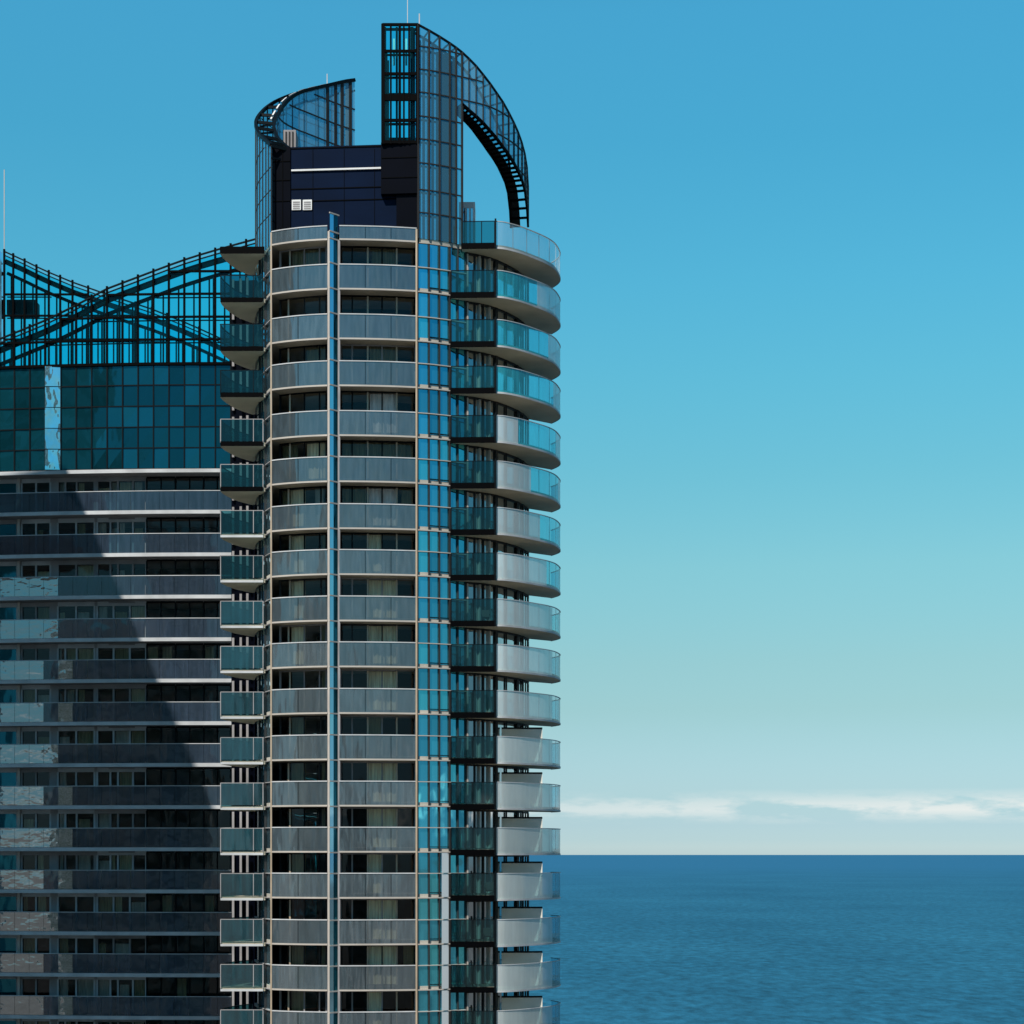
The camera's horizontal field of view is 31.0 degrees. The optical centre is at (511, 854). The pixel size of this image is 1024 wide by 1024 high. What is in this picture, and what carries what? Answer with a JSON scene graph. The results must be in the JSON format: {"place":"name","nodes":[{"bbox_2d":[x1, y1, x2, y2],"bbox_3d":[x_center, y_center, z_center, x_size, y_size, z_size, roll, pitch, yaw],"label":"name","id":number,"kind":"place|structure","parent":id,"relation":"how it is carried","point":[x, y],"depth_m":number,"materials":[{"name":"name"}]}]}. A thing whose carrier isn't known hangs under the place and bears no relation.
{"place":"outdoors","nodes":[
{"label":"outdoors","id":0,"kind":"place"},
{"bbox_2d":[0,170,312,1023],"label":"apartment block","id":1,"kind":"structure","parent":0,"point":[114,682],"depth_m":137.82,"materials":[{"name":"grey glass"}]},
{"bbox_2d":[0,479,16,492],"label":"window","id":2,"kind":"structure","parent":1,"relation":"in","point":[6,485],"depth_m":139.69,"materials":[{"name":"teal glass"}]},
{"bbox_2d":[0,520,16,535],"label":"window","id":3,"kind":"structure","parent":1,"relation":"in","point":[7,527],"depth_m":139.69,"materials":[{"name":"teal glass"}]},
{"bbox_2d":[0,562,16,576],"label":"window","id":4,"kind":"structure","parent":1,"relation":"in","point":[7,569],"depth_m":139.69,"materials":[{"name":"teal glass"}]},
{"bbox_2d":[0,603,16,619],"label":"window","id":5,"kind":"structure","parent":1,"relation":"in","point":[8,611],"depth_m":139.69,"materials":[{"name":"teal glass"}]},
{"bbox_2d":[0,645,16,660],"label":"window","id":6,"kind":"structure","parent":1,"relation":"in","point":[7,652],"depth_m":139.69,"materials":[{"name":"teal glass"}]},
{"bbox_2d":[0,685,16,702],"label":"window","id":7,"kind":"structure","parent":1,"relation":"in","point":[8,693],"depth_m":139.69,"materials":[{"name":"teal glass"}]},
{"bbox_2d":[0,727,16,743],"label":"window","id":8,"kind":"structure","parent":1,"relation":"in","point":[8,735],"depth_m":139.69,"materials":[{"name":"teal glass"}]},
{"bbox_2d":[0,768,16,785],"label":"window","id":9,"kind":"structure","parent":1,"relation":"in","point":[8,776],"depth_m":139.69,"materials":[{"name":"teal glass"}]},
{"bbox_2d":[0,810,16,827],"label":"window","id":10,"kind":"structure","parent":1,"relation":"in","point":[8,818],"depth_m":139.69,"materials":[{"name":"teal glass"}]},
{"bbox_2d":[0,851,16,869],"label":"window","id":11,"kind":"structure","parent":1,"relation":"in","point":[8,859],"depth_m":139.69,"materials":[{"name":"teal glass"}]},
{"bbox_2d":[0,893,16,911],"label":"window","id":12,"kind":"structure","parent":1,"relation":"in","point":[8,901],"depth_m":139.69,"materials":[{"name":"teal glass"}]},
{"bbox_2d":[0,935,16,952],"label":"window","id":13,"kind":"structure","parent":1,"relation":"in","point":[8,943],"depth_m":139.69,"materials":[{"name":"teal glass"}]},
{"bbox_2d":[0,976,16,994],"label":"window","id":14,"kind":"structure","parent":1,"relation":"in","point":[8,984],"depth_m":139.69,"materials":[{"name":"teal glass"}]},
{"bbox_2d":[21,519,50,534],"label":"sliding door","id":15,"kind":"structure","parent":1,"relation":"in","point":[24,521],"depth_m":139.38,"materials":[{"name":"grey glass"}]},
{"bbox_2d":[21,561,50,576],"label":"sliding door","id":16,"kind":"structure","parent":1,"relation":"in","point":[24,563],"depth_m":139.42,"materials":[{"name":"grey glass"}]},
{"bbox_2d":[21,602,50,618],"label":"sliding door","id":17,"kind":"structure","parent":1,"relation":"in","point":[43,613],"depth_m":139.45,"materials":[{"name":"grey glass"}]},
{"bbox_2d":[21,685,50,702],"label":"sliding door","id":18,"kind":"structure","parent":1,"relation":"in","point":[30,691],"depth_m":139.72,"materials":[{"name":"grey glass"}]},
{"bbox_2d":[21,727,50,743],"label":"sliding door","id":19,"kind":"structure","parent":1,"relation":"in","point":[41,740],"depth_m":139.42,"materials":[{"name":"grey glass"}]},
{"bbox_2d":[21,768,50,785],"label":"sliding door","id":20,"kind":"structure","parent":1,"relation":"in","point":[35,770],"depth_m":139.31,"materials":[{"name":"grey glass"}]},
{"bbox_2d":[21,809,50,827],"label":"sliding door","id":21,"kind":"structure","parent":1,"relation":"in","point":[28,823],"depth_m":139.42,"materials":[{"name":"grey glass"}]},
{"bbox_2d":[21,851,50,869],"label":"sliding door","id":22,"kind":"structure","parent":1,"relation":"in","point":[40,854],"depth_m":139.42,"materials":[{"name":"grey glass"}]},
{"bbox_2d":[21,893,50,911],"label":"sliding door","id":23,"kind":"structure","parent":1,"relation":"in","point":[41,896],"depth_m":139.45,"materials":[{"name":"grey glass"}]},
{"bbox_2d":[21,935,50,952],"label":"sliding door","id":24,"kind":"structure","parent":1,"relation":"in","point":[30,941],"depth_m":139.48,"materials":[{"name":"grey glass"}]},
{"bbox_2d":[57,477,94,491],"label":"sliding door","id":25,"kind":"structure","parent":1,"relation":"in","point":[63,487],"depth_m":139.08,"materials":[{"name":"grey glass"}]},
{"bbox_2d":[57,518,94,533],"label":"sliding door","id":26,"kind":"structure","parent":1,"relation":"in","point":[81,527],"depth_m":139.04,"materials":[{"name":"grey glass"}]},
{"bbox_2d":[57,560,94,575],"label":"sliding door","id":27,"kind":"structure","parent":1,"relation":"in","point":[85,570],"depth_m":139.11,"materials":[{"name":"grey glass"}]},
{"bbox_2d":[57,602,94,618],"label":"sliding door","id":28,"kind":"structure","parent":1,"relation":"in","point":[60,604],"depth_m":139.11,"materials":[{"name":"grey glass"}]},
{"bbox_2d":[57,644,94,659],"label":"sliding door","id":29,"kind":"structure","parent":1,"relation":"in","point":[70,650],"depth_m":139.38,"materials":[{"name":"grey glass"}]},
{"bbox_2d":[57,685,94,701],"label":"sliding door","id":30,"kind":"structure","parent":1,"relation":"in","point":[68,694],"depth_m":139.11,"materials":[{"name":"grey glass"}]},
{"bbox_2d":[57,727,94,743],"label":"sliding door","id":31,"kind":"structure","parent":1,"relation":"in","point":[86,735],"depth_m":139.38,"materials":[{"name":"grey glass"}]},
{"bbox_2d":[57,768,94,785],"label":"sliding door","id":32,"kind":"structure","parent":1,"relation":"in","point":[62,771],"depth_m":139.08,"materials":[{"name":"grey glass"}]},
{"bbox_2d":[57,809,94,827],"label":"sliding door","id":33,"kind":"structure","parent":1,"relation":"in","point":[83,823],"depth_m":139.11,"materials":[{"name":"grey glass"}]},
{"bbox_2d":[57,851,94,869],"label":"sliding door","id":34,"kind":"structure","parent":1,"relation":"in","point":[84,856],"depth_m":139.14,"materials":[{"name":"grey glass"}]},
{"bbox_2d":[57,893,94,911],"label":"sliding door","id":35,"kind":"structure","parent":1,"relation":"in","point":[75,895],"depth_m":139.01,"materials":[{"name":"grey glass"}]},
{"bbox_2d":[57,935,94,952],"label":"sliding door","id":36,"kind":"structure","parent":1,"relation":"in","point":[63,938],"depth_m":139.11,"materials":[{"name":"grey glass"}]},
{"bbox_2d":[57,977,94,995],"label":"sliding door","id":37,"kind":"structure","parent":1,"relation":"in","point":[86,985],"depth_m":139.45,"materials":[{"name":"grey glass"}]},
{"bbox_2d":[96,477,145,490],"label":"window","id":38,"kind":"structure","parent":1,"relation":"in","point":[128,486],"depth_m":138.84,"materials":[{"name":"grey glass"}]},
{"bbox_2d":[96,517,145,533],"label":"window","id":39,"kind":"structure","parent":1,"relation":"in","point":[100,528],"depth_m":138.84,"materials":[{"name":"grey glass"}]},
{"bbox_2d":[96,560,145,575],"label":"window","id":40,"kind":"structure","parent":1,"relation":"in","point":[99,562],"depth_m":138.74,"materials":[{"name":"grey glass"}]},
{"bbox_2d":[96,601,145,617],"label":"window","id":41,"kind":"structure","parent":1,"relation":"in","point":[140,611],"depth_m":139.08,"materials":[{"name":"grey glass"}]},
{"bbox_2d":[96,643,145,658],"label":"window","id":42,"kind":"structure","parent":1,"relation":"in","point":[123,653],"depth_m":138.80,"materials":[{"name":"grey glass"}]},
{"bbox_2d":[96,684,145,701],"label":"window","id":43,"kind":"structure","parent":1,"relation":"in","point":[139,690],"depth_m":138.80,"materials":[{"name":"grey glass"}]},
{"bbox_2d":[96,726,145,743],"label":"window","id":44,"kind":"structure","parent":1,"relation":"in","point":[120,735],"depth_m":139.08,"materials":[{"name":"grey glass"}]},
{"bbox_2d":[96,768,145,785],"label":"window","id":45,"kind":"structure","parent":1,"relation":"in","point":[126,775],"depth_m":138.80,"materials":[{"name":"grey glass"}]},
{"bbox_2d":[96,809,145,827],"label":"window","id":46,"kind":"structure","parent":1,"relation":"in","point":[103,816],"depth_m":138.80,"materials":[{"name":"grey glass"}]},
{"bbox_2d":[96,851,145,869],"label":"window","id":47,"kind":"structure","parent":1,"relation":"in","point":[126,859],"depth_m":139.14,"materials":[{"name":"grey glass"}]},
{"bbox_2d":[96,893,145,911],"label":"window","id":48,"kind":"structure","parent":1,"relation":"in","point":[105,902],"depth_m":139.14,"materials":[{"name":"grey glass"}]},
{"bbox_2d":[96,935,145,953],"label":"window","id":49,"kind":"structure","parent":1,"relation":"in","point":[100,948],"depth_m":138.80,"materials":[{"name":"grey glass"}]},
{"bbox_2d":[96,977,145,995],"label":"window","id":50,"kind":"structure","parent":1,"relation":"in","point":[103,984],"depth_m":139.11,"materials":[{"name":"black glass"}]},
{"bbox_2d":[146,643,174,658],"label":"window","id":51,"kind":"structure","parent":1,"relation":"in","point":[152,651],"depth_m":139.04,"materials":[{"name":"black glass"}]},
{"bbox_2d":[146,893,174,911],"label":"window","id":52,"kind":"structure","parent":1,"relation":"in","point":[167,900],"depth_m":139.01,"materials":[{"name":"black glass"}]},
{"bbox_2d":[175,977,189,995],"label":"window","id":53,"kind":"structure","parent":1,"relation":"in","point":[181,982],"depth_m":139.01,"materials":[{"name":"black glass"}]},
{"bbox_2d":[203,643,230,658],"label":"window","id":54,"kind":"structure","parent":1,"relation":"in","point":[208,652],"depth_m":138.91,"materials":[{"name":"black glass"}]},
{"bbox_2d":[203,893,230,911],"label":"window","id":55,"kind":"structure","parent":1,"relation":"in","point":[208,901],"depth_m":138.94,"materials":[{"name":"black glass"}]},
{"bbox_2d":[220,0,560,1023],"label":"apartment tower","id":56,"kind":"structure","parent":0,"point":[384,578],"depth_m":126.40,"materials":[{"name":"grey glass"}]},
{"bbox_2d":[279,246,326,267],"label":"window","id":57,"kind":"structure","parent":56,"relation":"in","point":[304,257],"depth_m":126.75,"materials":[{"name":"black glass"}]},
{"bbox_2d":[279,295,326,316],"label":"window","id":58,"kind":"structure","parent":56,"relation":"in","point":[280,301],"depth_m":126.52,"materials":[{"name":"black glass"}]},
{"bbox_2d":[279,344,326,363],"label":"window","id":59,"kind":"structure","parent":56,"relation":"in","point":[313,354],"depth_m":126.63,"materials":[{"name":"black glass"}]},
{"bbox_2d":[279,391,326,412],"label":"window","id":60,"kind":"structure","parent":56,"relation":"in","point":[280,396],"depth_m":126.60,"materials":[{"name":"black glass"}]},
{"bbox_2d":[279,440,326,458],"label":"window","id":61,"kind":"structure","parent":56,"relation":"in","point":[316,449],"depth_m":126.75,"materials":[{"name":"black glass"}]},
{"bbox_2d":[279,486,326,505],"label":"window","id":62,"kind":"structure","parent":56,"relation":"in","point":[297,496],"depth_m":126.91,"materials":[{"name":"black glass"}]},
{"bbox_2d":[279,533,326,550],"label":"window","id":63,"kind":"structure","parent":56,"relation":"in","point":[298,542],"depth_m":126.85,"materials":[{"name":"black glass"}]},
{"bbox_2d":[279,578,326,596],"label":"window","id":64,"kind":"structure","parent":56,"relation":"in","point":[298,587],"depth_m":126.91,"materials":[{"name":"black glass"}]},
{"bbox_2d":[279,624,326,642],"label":"window","id":65,"kind":"structure","parent":56,"relation":"in","point":[298,633],"depth_m":126.85,"materials":[{"name":"black glass"}]},
{"bbox_2d":[279,669,326,688],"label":"window","id":66,"kind":"structure","parent":56,"relation":"in","point":[324,672],"depth_m":126.60,"materials":[{"name":"black glass"}]},
{"bbox_2d":[279,716,326,734],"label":"window","id":67,"kind":"structure","parent":56,"relation":"in","point":[298,724],"depth_m":126.91,"materials":[{"name":"black glass"}]},
{"bbox_2d":[279,762,326,780],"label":"window","id":68,"kind":"structure","parent":56,"relation":"in","point":[298,770],"depth_m":126.91,"materials":[{"name":"black glass"}]},
{"bbox_2d":[279,807,326,826],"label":"window","id":69,"kind":"structure","parent":56,"relation":"in","point":[324,809],"depth_m":126.60,"materials":[{"name":"black glass"}]},
{"bbox_2d":[279,853,326,872],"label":"window","id":70,"kind":"structure","parent":56,"relation":"in","point":[298,859],"depth_m":126.94,"materials":[{"name":"black glass"}]},
{"bbox_2d":[279,899,326,918],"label":"window","id":71,"kind":"structure","parent":56,"relation":"in","point":[280,900],"depth_m":126.49,"materials":[{"name":"black glass"}]},
{"bbox_2d":[279,945,326,964],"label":"window","id":72,"kind":"structure","parent":56,"relation":"in","point":[298,951],"depth_m":126.91,"materials":[{"name":"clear glass"}]},
{"bbox_2d":[279,990,326,1010],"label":"window","id":73,"kind":"structure","parent":56,"relation":"in","point":[298,997],"depth_m":126.94,"materials":[{"name":"black glass"}]},
{"bbox_2d":[340,246,415,265],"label":"window","id":74,"kind":"structure","parent":56,"relation":"in","point":[381,256],"depth_m":126.57,"materials":[{"name":"black glass"}]},
{"bbox_2d":[340,295,415,314],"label":"window","id":75,"kind":"structure","parent":56,"relation":"in","point":[341,296],"depth_m":126.20,"materials":[{"name":"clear glass"}]},
{"bbox_2d":[340,344,415,361],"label":"window","id":76,"kind":"structure","parent":56,"relation":"in","point":[376,354],"depth_m":126.54,"materials":[{"name":"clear glass"}]},
{"bbox_2d":[340,391,415,411],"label":"window","id":77,"kind":"structure","parent":56,"relation":"in","point":[382,402],"depth_m":126.55,"materials":[{"name":"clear glass"}]},
{"bbox_2d":[340,440,415,457],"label":"window","id":78,"kind":"structure","parent":56,"relation":"in","point":[388,449],"depth_m":126.54,"materials":[{"name":"black glass"}]},
{"bbox_2d":[340,486,415,503],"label":"window","id":79,"kind":"structure","parent":56,"relation":"in","point":[351,494],"depth_m":126.54,"materials":[{"name":"black glass"}]},
{"bbox_2d":[340,532,415,549],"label":"window","id":80,"kind":"structure","parent":56,"relation":"in","point":[373,541],"depth_m":126.38,"materials":[{"name":"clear glass"}]},
{"bbox_2d":[340,578,415,595],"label":"window","id":81,"kind":"structure","parent":56,"relation":"in","point":[375,586],"depth_m":126.57,"materials":[{"name":"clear glass"}]},
{"bbox_2d":[340,624,415,641],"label":"window","id":82,"kind":"structure","parent":56,"relation":"in","point":[375,632],"depth_m":126.57,"materials":[{"name":"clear glass"}]},
{"bbox_2d":[340,669,415,688],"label":"window","id":83,"kind":"structure","parent":56,"relation":"in","point":[375,678],"depth_m":126.57,"materials":[{"name":"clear glass"}]},
{"bbox_2d":[340,715,415,734],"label":"window","id":84,"kind":"structure","parent":56,"relation":"in","point":[374,723],"depth_m":126.54,"materials":[{"name":"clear glass"}]},
{"bbox_2d":[340,761,415,780],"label":"window","id":85,"kind":"structure","parent":56,"relation":"in","point":[376,771],"depth_m":126.57,"materials":[{"name":"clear glass"}]},
{"bbox_2d":[340,807,415,826],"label":"window","id":86,"kind":"structure","parent":56,"relation":"in","point":[376,816],"depth_m":126.57,"materials":[{"name":"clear glass"}]},
{"bbox_2d":[340,853,415,872],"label":"window","id":87,"kind":"structure","parent":56,"relation":"in","point":[374,860],"depth_m":126.54,"materials":[{"name":"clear glass"}]},
{"bbox_2d":[340,899,415,918],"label":"window","id":88,"kind":"structure","parent":56,"relation":"in","point":[376,908],"depth_m":126.57,"materials":[{"name":"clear glass"}]},
{"bbox_2d":[340,945,415,964],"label":"window","id":89,"kind":"structure","parent":56,"relation":"in","point":[377,954],"depth_m":126.60,"materials":[{"name":"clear glass"}]},
{"bbox_2d":[340,991,415,1011],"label":"window","id":90,"kind":"structure","parent":56,"relation":"in","point":[374,998],"depth_m":126.54,"materials":[{"name":"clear glass"}]},
{"bbox_2d":[467,252,527,300],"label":"side window","id":91,"kind":"structure","parent":56,"relation":"in","point":[509,284],"depth_m":129.29,"materials":[{"name":"teal glass"}]},
{"bbox_2d":[467,301,527,349],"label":"side window","id":92,"kind":"structure","parent":56,"relation":"in","point":[510,333],"depth_m":129.38,"materials":[{"name":"teal glass"}]},
{"bbox_2d":[467,350,527,394],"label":"side window","id":93,"kind":"structure","parent":56,"relation":"in","point":[507,379],"depth_m":129.38,"materials":[{"name":"teal glass"}]},
{"bbox_2d":[467,396,527,443],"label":"side window","id":94,"kind":"structure","parent":56,"relation":"in","point":[475,406],"depth_m":128.53,"materials":[{"name":"black glass"}]},
{"bbox_2d":[467,445,527,464],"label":"side window","id":95,"kind":"structure","parent":56,"relation":"in","point":[474,453],"depth_m":127.93,"materials":[{"name":"black glass"}]},
{"bbox_2d":[467,491,527,510],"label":"side window","id":96,"kind":"structure","parent":56,"relation":"in","point":[474,499],"depth_m":128.03,"materials":[{"name":"black glass"}]},
{"bbox_2d":[467,537,527,555],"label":"side window","id":97,"kind":"structure","parent":56,"relation":"in","point":[474,545],"depth_m":128.03,"materials":[{"name":"black glass"}]},
{"bbox_2d":[467,582,527,620],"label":"side window","id":98,"kind":"structure","parent":56,"relation":"in","point":[474,590],"depth_m":128.28,"materials":[{"name":"black glass"}]},
{"bbox_2d":[467,628,527,645],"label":"side window","id":99,"kind":"structure","parent":56,"relation":"in","point":[474,635],"depth_m":128.37,"materials":[{"name":"black glass"}]},
{"bbox_2d":[467,673,527,691],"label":"side window","id":100,"kind":"structure","parent":56,"relation":"in","point":[475,681],"depth_m":128.44,"materials":[{"name":"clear glass"}]},
{"bbox_2d":[467,719,527,735],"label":"side window","id":101,"kind":"structure","parent":56,"relation":"in","point":[475,727],"depth_m":127.93,"materials":[{"name":"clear glass"}]},
{"bbox_2d":[467,764,527,781],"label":"side window","id":102,"kind":"structure","parent":56,"relation":"in","point":[475,772],"depth_m":127.93,"materials":[{"name":"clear glass"}]},
{"bbox_2d":[467,810,527,827],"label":"side window","id":103,"kind":"structure","parent":56,"relation":"in","point":[475,818],"depth_m":127.97,"materials":[{"name":"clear glass"}]},
{"bbox_2d":[467,855,527,872],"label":"side window","id":104,"kind":"structure","parent":56,"relation":"in","point":[475,863],"depth_m":127.97,"materials":[{"name":"black glass"}]},
{"bbox_2d":[467,900,527,918],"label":"side window","id":105,"kind":"structure","parent":56,"relation":"in","point":[475,909],"depth_m":127.97,"materials":[{"name":"black glass"}]},
{"bbox_2d":[467,946,527,964],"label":"side window","id":106,"kind":"structure","parent":56,"relation":"in","point":[475,955],"depth_m":127.93,"materials":[{"name":"black glass"}]},
{"bbox_2d":[467,991,527,1010],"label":"side window","id":107,"kind":"structure","parent":56,"relation":"in","point":[475,1001],"depth_m":127.93,"materials":[{"name":"black glass"}]},
{"bbox_2d":[0,0,1023,854],"label":"sky","id":108,"kind":"structure","parent":0,"point":[788,235],"materials":[{"name":"blue"}]},
{"bbox_2d":[529,855,1023,1023],"bbox_3d":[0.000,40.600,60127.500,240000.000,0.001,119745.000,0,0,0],"label":"sea","id":109,"kind":"structure","parent":0,"point":[791,939],"depth_m":880.86,"materials":[{"name":"liquid"}]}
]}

